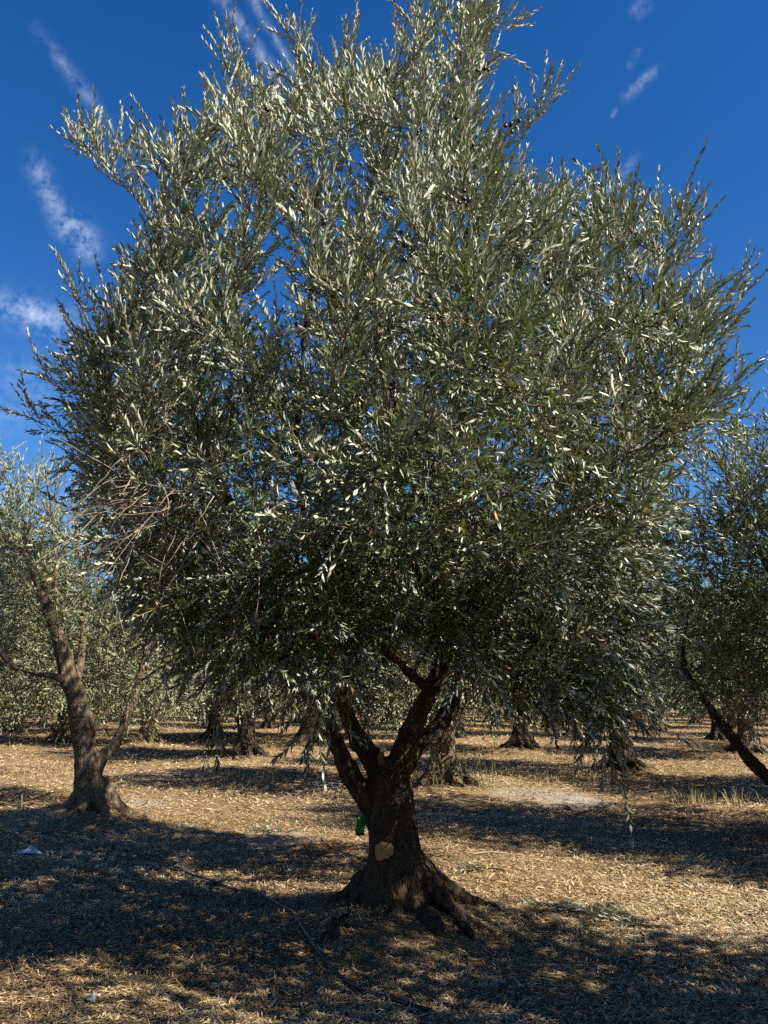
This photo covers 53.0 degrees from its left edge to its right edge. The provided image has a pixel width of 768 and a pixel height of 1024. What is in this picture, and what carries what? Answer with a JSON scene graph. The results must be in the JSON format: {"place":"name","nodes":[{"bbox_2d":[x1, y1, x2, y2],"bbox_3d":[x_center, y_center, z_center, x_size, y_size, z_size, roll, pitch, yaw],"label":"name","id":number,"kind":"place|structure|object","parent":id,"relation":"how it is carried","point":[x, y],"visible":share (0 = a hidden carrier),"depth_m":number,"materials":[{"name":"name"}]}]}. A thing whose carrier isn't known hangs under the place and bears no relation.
{"place":"outdoors","nodes":[
{"label":"outdoors","id":0,"kind":"place"},
{"bbox_2d":[0,705,767,1023],"bbox_3d":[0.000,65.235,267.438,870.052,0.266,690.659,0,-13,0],"label":"ground","id":1,"kind":"structure","parent":0,"point":[408,925],"depth_m":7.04,"materials":[{"name":"brown plant"}]},
{"bbox_2d":[0,648,35,730],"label":"olive tree","id":2,"kind":"object","parent":1,"relation":"on","point":[4,728],"visible":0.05,"depth_m":33.73,"materials":[{"name":"green plant"}]},
{"bbox_2d":[14,845,42,853],"bbox_3d":[-3.567,3.391,7.747,0.282,0.075,0.186,0,-13,0],"label":"paper scrap","id":3,"kind":"object","parent":1,"relation":"on","point":[30,849],"visible":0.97,"depth_m":7.71,"materials":[{"name":"white paper"}]},
{"bbox_2d":[30,727,45,736],"bbox_3d":[-13.577,8.669,30.169,0.640,0.441,0.095,0,-13,0],"label":"broken branch","id":4,"kind":"object","parent":1,"relation":"on","point":[36,733],"visible":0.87,"depth_m":30.15,"materials":[{"name":"brown plant"}]},
{"bbox_2d":[34,705,54,723],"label":"olive tree","id":5,"kind":"object","parent":1,"relation":"on","point":[42,720],"visible":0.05,"depth_m":42.67,"materials":[{"name":"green plant"}]},
{"bbox_2d":[0,519,102,735],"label":"olive tree","id":6,"kind":"object","parent":1,"relation":"on","point":[32,699],"visible":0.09,"depth_m":14.72,"materials":[{"name":"green plant"}]},
{"bbox_2d":[5,597,97,732],"bbox_3d":[-13.302,6.313,32.315,5.142,6.079,5.765,0,-13,0],"label":"olive tree","id":7,"kind":"object","parent":1,"relation":"on","point":[52,728],"visible":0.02,"depth_m":31.45,"materials":[{"name":"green plant"}]},
{"bbox_2d":[8,582,157,741],"bbox_3d":[-11.032,5.164,26.810,5.689,5.951,5.910,-11,-17,38],"label":"olive tree","id":8,"kind":"object","parent":1,"relation":"on","point":[52,736],"visible":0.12,"depth_m":26.08,"materials":[{"name":"green plant"}]},
{"bbox_2d":[54,888,119,902],"bbox_3d":[-2.242,2.995,5.993,0.507,0.029,0.416,0,-13,0],"label":"fallen stick","id":9,"kind":"object","parent":1,"relation":"on","point":[76,900],"visible":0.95,"depth_m":5.88,"materials":[{"name":"brown wood"}]},
{"bbox_2d":[86,991,100,1001],"bbox_3d":[-1.500,2.485,3.962,0.058,0.038,0.094,0,-13,0],"label":"paper scrap","id":10,"kind":"object","parent":1,"relation":"on","point":[91,997],"visible":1,"depth_m":3.95,"materials":[{"name":"paper"}]},
{"bbox_2d":[91,632,115,727],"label":"olive tree","id":11,"kind":"object","parent":1,"relation":"on","point":[93,718],"visible":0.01,"depth_m":38.14,"materials":[{"name":"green plant"}]},
{"bbox_2d":[103,709,118,719],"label":"olive tree","id":12,"kind":"object","parent":1,"relation":"on","point":[111,713],"visible":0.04,"depth_m":50.09,"materials":[{"name":"green plant"}]},
{"bbox_2d":[0,430,234,818],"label":"olive tree","id":13,"kind":"object","parent":1,"relation":"on","point":[94,789],"visible":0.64,"depth_m":10.56,"materials":[{"name":"green plant"}]},
{"bbox_2d":[83,601,205,743],"bbox_3d":[-7.596,5.054,25.127,4.951,5.180,5.144,4,-14,-18],"label":"olive tree","id":14,"kind":"object","parent":1,"relation":"on","point":[145,733],"visible":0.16,"depth_m":24.29,"materials":[{"name":"green plant"}]},
{"bbox_2d":[109,629,184,731],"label":"olive tree","id":15,"kind":"object","parent":1,"relation":"on","point":[157,709],"visible":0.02,"depth_m":33.78,"materials":[{"name":"green plant"}]},
{"bbox_2d":[154,711,166,721],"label":"olive tree","id":16,"kind":"object","parent":1,"relation":"on","point":[157,717],"visible":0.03,"depth_m":45.67,"materials":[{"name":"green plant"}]},
{"bbox_2d":[201,705,225,724],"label":"olive tree","id":17,"kind":"object","parent":1,"relation":"on","point":[205,723],"visible":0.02,"depth_m":41.17,"materials":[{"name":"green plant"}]},
{"bbox_2d":[167,638,266,738],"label":"olive tree","id":18,"kind":"object","parent":1,"relation":"on","point":[207,730],"visible":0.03,"depth_m":28.95,"materials":[{"name":"green plant"}]},
{"bbox_2d":[210,980,227,988],"bbox_3d":[-0.904,2.599,4.230,0.110,0.023,0.032,13,-18,-43],"label":"wood chip","id":19,"kind":"object","parent":1,"relation":"on","point":[213,986],"visible":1,"depth_m":4.21,"materials":[{"name":"grey wood"}]},
{"bbox_2d":[200,748,238,756],"bbox_3d":[-4.067,6.001,19.098,1.482,0.263,0.204,-12,-18,41],"label":"fallen log","id":20,"kind":"object","parent":1,"relation":"on","point":[231,752],"visible":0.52,"depth_m":18.89,"materials":[{"name":"brown wood"}]},
{"bbox_2d":[23,808,431,1011],"bbox_3d":[-2.092,3.196,6.989,0.590,0.175,7.925,11,-17,-38],"label":"drip hose","id":21,"kind":"object","parent":1,"relation":"on","point":[349,982],"visible":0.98,"depth_m":5.12,"materials":[{"name":"black plastic"}]},
{"bbox_2d":[143,557,333,757],"bbox_3d":[-3.497,3.627,19.892,5.085,5.589,5.466,6,-15,-24],"label":"olive tree","id":22,"kind":"object","parent":1,"relation":"on","point":[246,744],"visible":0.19,"depth_m":19.00,"materials":[{"name":"green plant"}]},
{"bbox_2d":[238,909,260,916],"bbox_3d":[-0.957,2.880,5.528,0.042,0.023,0.200,-12,-18,42],"label":"fallen stick","id":23,"kind":"object","parent":1,"relation":"on","point":[246,913],"visible":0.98,"depth_m":5.50,"materials":[{"name":"brown wood"}]},
{"bbox_2d":[250,700,280,728],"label":"olive tree","id":24,"kind":"object","parent":1,"relation":"on","point":[270,722],"visible":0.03,"depth_m":36.71,"materials":[{"name":"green plant"}]},
{"bbox_2d":[253,820,297,831],"bbox_3d":[-1.348,3.749,9.174,0.572,0.084,0.422,-12,-18,42],"label":"cut branch","id":25,"kind":"object","parent":1,"relation":"on","point":[268,828],"visible":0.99,"depth_m":9.13,"materials":[{"name":"green plant"}]},
{"bbox_2d":[271,955,279,997],"bbox_3d":[-0.610,2.604,4.324,0.017,0.040,0.560,1,-13,-4],"label":"fallen stick","id":26,"kind":"object","parent":1,"relation":"on","point":[276,971],"visible":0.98,"depth_m":4.33,"materials":[{"name":"wood"}]},
{"bbox_2d":[243,597,382,744],"bbox_3d":[-2.518,4.520,25.333,5.417,6.405,6.074,9,-16,-33],"label":"olive tree","id":27,"kind":"object","parent":1,"relation":"on","point":[305,733],"visible":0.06,"depth_m":24.44,"materials":[{"name":"green plant"}]},
{"bbox_2d":[282,838,351,854],"bbox_3d":[-0.801,3.446,7.917,0.691,0.091,0.750,12,-18,-41],"label":"dead brush","id":28,"kind":"object","parent":1,"relation":"on","point":[321,844],"visible":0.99,"depth_m":7.97,"materials":[{"name":"brown plant"}]},
{"bbox_2d":[320,838,366,859],"bbox_3d":[-0.443,3.466,7.899,0.145,0.085,0.993,9,-16,-34],"label":"fallen stick","id":29,"kind":"object","parent":1,"relation":"on","point":[335,849],"visible":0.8,"depth_m":7.78,"materials":[{"name":"wood"}]},
{"bbox_2d":[354,686,381,725],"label":"olive tree","id":30,"kind":"object","parent":1,"relation":"on","point":[371,718],"visible":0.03,"depth_m":39.63,"materials":[{"name":"green plant"}]},
{"bbox_2d":[0,0,767,941],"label":"olive tree","id":31,"kind":"object","parent":1,"relation":"on","point":[574,648],"visible":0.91,"depth_m":4.71,"materials":[{"name":"green plant"}]},
{"bbox_2d":[355,816,365,835],"bbox_3d":[-0.163,2.186,5.359,0.074,0.136,0.026,0,-13,0],"label":"marking tape","id":32,"kind":"object","parent":31,"relation":"hanging from","point":[360,826],"visible":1,"depth_m":5.36,"materials":[{"name":"green plastic"}]},
{"bbox_2d":[302,480,565,790],"bbox_3d":[0.994,2.229,13.825,5.266,5.510,5.471,3,-14,-12],"label":"olive tree","id":33,"kind":"object","parent":1,"relation":"on","point":[444,766],"visible":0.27,"depth_m":12.84,"materials":[{"name":"green plant"}]},
{"bbox_2d":[383,635,502,737],"bbox_3d":[2.259,5.544,28.504,5.898,6.030,5.486,13,-19,-43],"label":"olive tree","id":34,"kind":"object","parent":1,"relation":"on","point":[460,735],"visible":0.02,"depth_m":27.78,"materials":[{"name":"green plant"}]},
{"bbox_2d":[445,693,480,731],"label":"olive tree","id":35,"kind":"object","parent":1,"relation":"on","point":[462,727],"visible":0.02,"depth_m":35.17,"materials":[{"name":"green plant"}]},
{"bbox_2d":[450,861,505,870],"bbox_3d":[0.830,3.195,6.983,0.523,0.099,0.369,0,-13,0],"label":"cut branch","id":36,"kind":"object","parent":1,"relation":"on","point":[475,865],"visible":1,"depth_m":6.95,"materials":[{"name":"green plant"}]},
{"bbox_2d":[472,851,532,856],"bbox_3d":[1.161,3.365,7.578,0.604,0.047,0.096,1,-13,-3],"label":"fallen stick","id":37,"kind":"object","parent":1,"relation":"on","point":[498,852],"visible":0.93,"depth_m":7.58,"materials":[{"name":"beige wood"}]},
{"bbox_2d":[464,622,541,749],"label":"olive tree","id":38,"kind":"object","parent":1,"relation":"on","point":[515,739],"visible":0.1,"depth_m":21.61,"materials":[{"name":"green plant"}]},
{"bbox_2d":[469,976,548,997],"bbox_3d":[0.675,2.535,4.085,0.428,0.062,0.258,0,-13,0],"label":"cut branch","id":39,"kind":"object","parent":1,"relation":"on","point":[525,986],"visible":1,"depth_m":4.15,"materials":[{"name":"green plant"}]},
{"bbox_2d":[536,713,556,727],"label":"olive tree","id":40,"kind":"object","parent":1,"relation":"on","point":[542,725],"visible":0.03,"depth_m":38.06,"materials":[{"name":"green plant"}]},
{"bbox_2d":[538,717,585,735],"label":"olive tree","id":41,"kind":"object","parent":1,"relation":"on","point":[564,733],"visible":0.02,"depth_m":30.48,"materials":[{"name":"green plant"}]},
{"bbox_2d":[520,897,672,928],"bbox_3d":[1.490,2.849,5.496,0.484,0.097,1.051,13,-18,-43],"label":"cut branch","id":42,"kind":"object","parent":1,"relation":"on","point":[603,915],"visible":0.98,"depth_m":5.49,"materials":[{"name":"green plant"}]},
{"bbox_2d":[512,541,735,771],"bbox_3d":[4.896,2.735,16.540,5.433,5.729,4.846,12,-18,-42],"label":"olive tree","id":43,"kind":"object","parent":1,"relation":"on","point":[629,756],"visible":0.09,"depth_m":15.61,"materials":[{"name":"green plant"}]},
{"bbox_2d":[634,638,682,731],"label":"olive tree","id":44,"kind":"object","parent":1,"relation":"on","point":[662,728],"visible":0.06,"depth_m":33.83,"materials":[{"name":"green plant"}]},
{"bbox_2d":[621,350,767,785],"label":"olive tree","id":45,"kind":"object","parent":1,"relation":"on","point":[745,527],"visible":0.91,"depth_m":8.69,"materials":[{"name":"green plant"}]},
{"bbox_2d":[689,709,705,723],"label":"olive tree","id":46,"kind":"object","parent":1,"relation":"on","point":[698,717],"visible":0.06,"depth_m":44.07,"materials":[{"name":"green plant"}]},
{"bbox_2d":[651,602,766,740],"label":"olive tree","id":47,"kind":"object","parent":1,"relation":"on","point":[714,734],"visible":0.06,"depth_m":26.51,"materials":[{"name":"green plant"}]},
{"bbox_2d":[658,557,767,753],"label":"olive tree","id":48,"kind":"object","parent":1,"relation":"on","point":[758,746],"visible":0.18,"depth_m":20.25,"materials":[{"name":"green plant"}]},
{"bbox_2d":[701,707,736,727],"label":"olive tree","id":49,"kind":"object","parent":1,"relation":"on","point":[734,724],"visible":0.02,"depth_m":36.93,"materials":[{"name":"green plant"}]},
{"bbox_2d":[0,0,767,631],"label":"sky","id":50,"kind":"structure","parent":0,"point":[653,79],"materials":[{"name":"blue"}]},
{"bbox_2d":[2,739,766,812],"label":"dry grass","id":51,"kind":"structure","parent":0,"point":[693,796],"depth_m":14.29,"materials":[{"name":"beige plant"}]}
]}

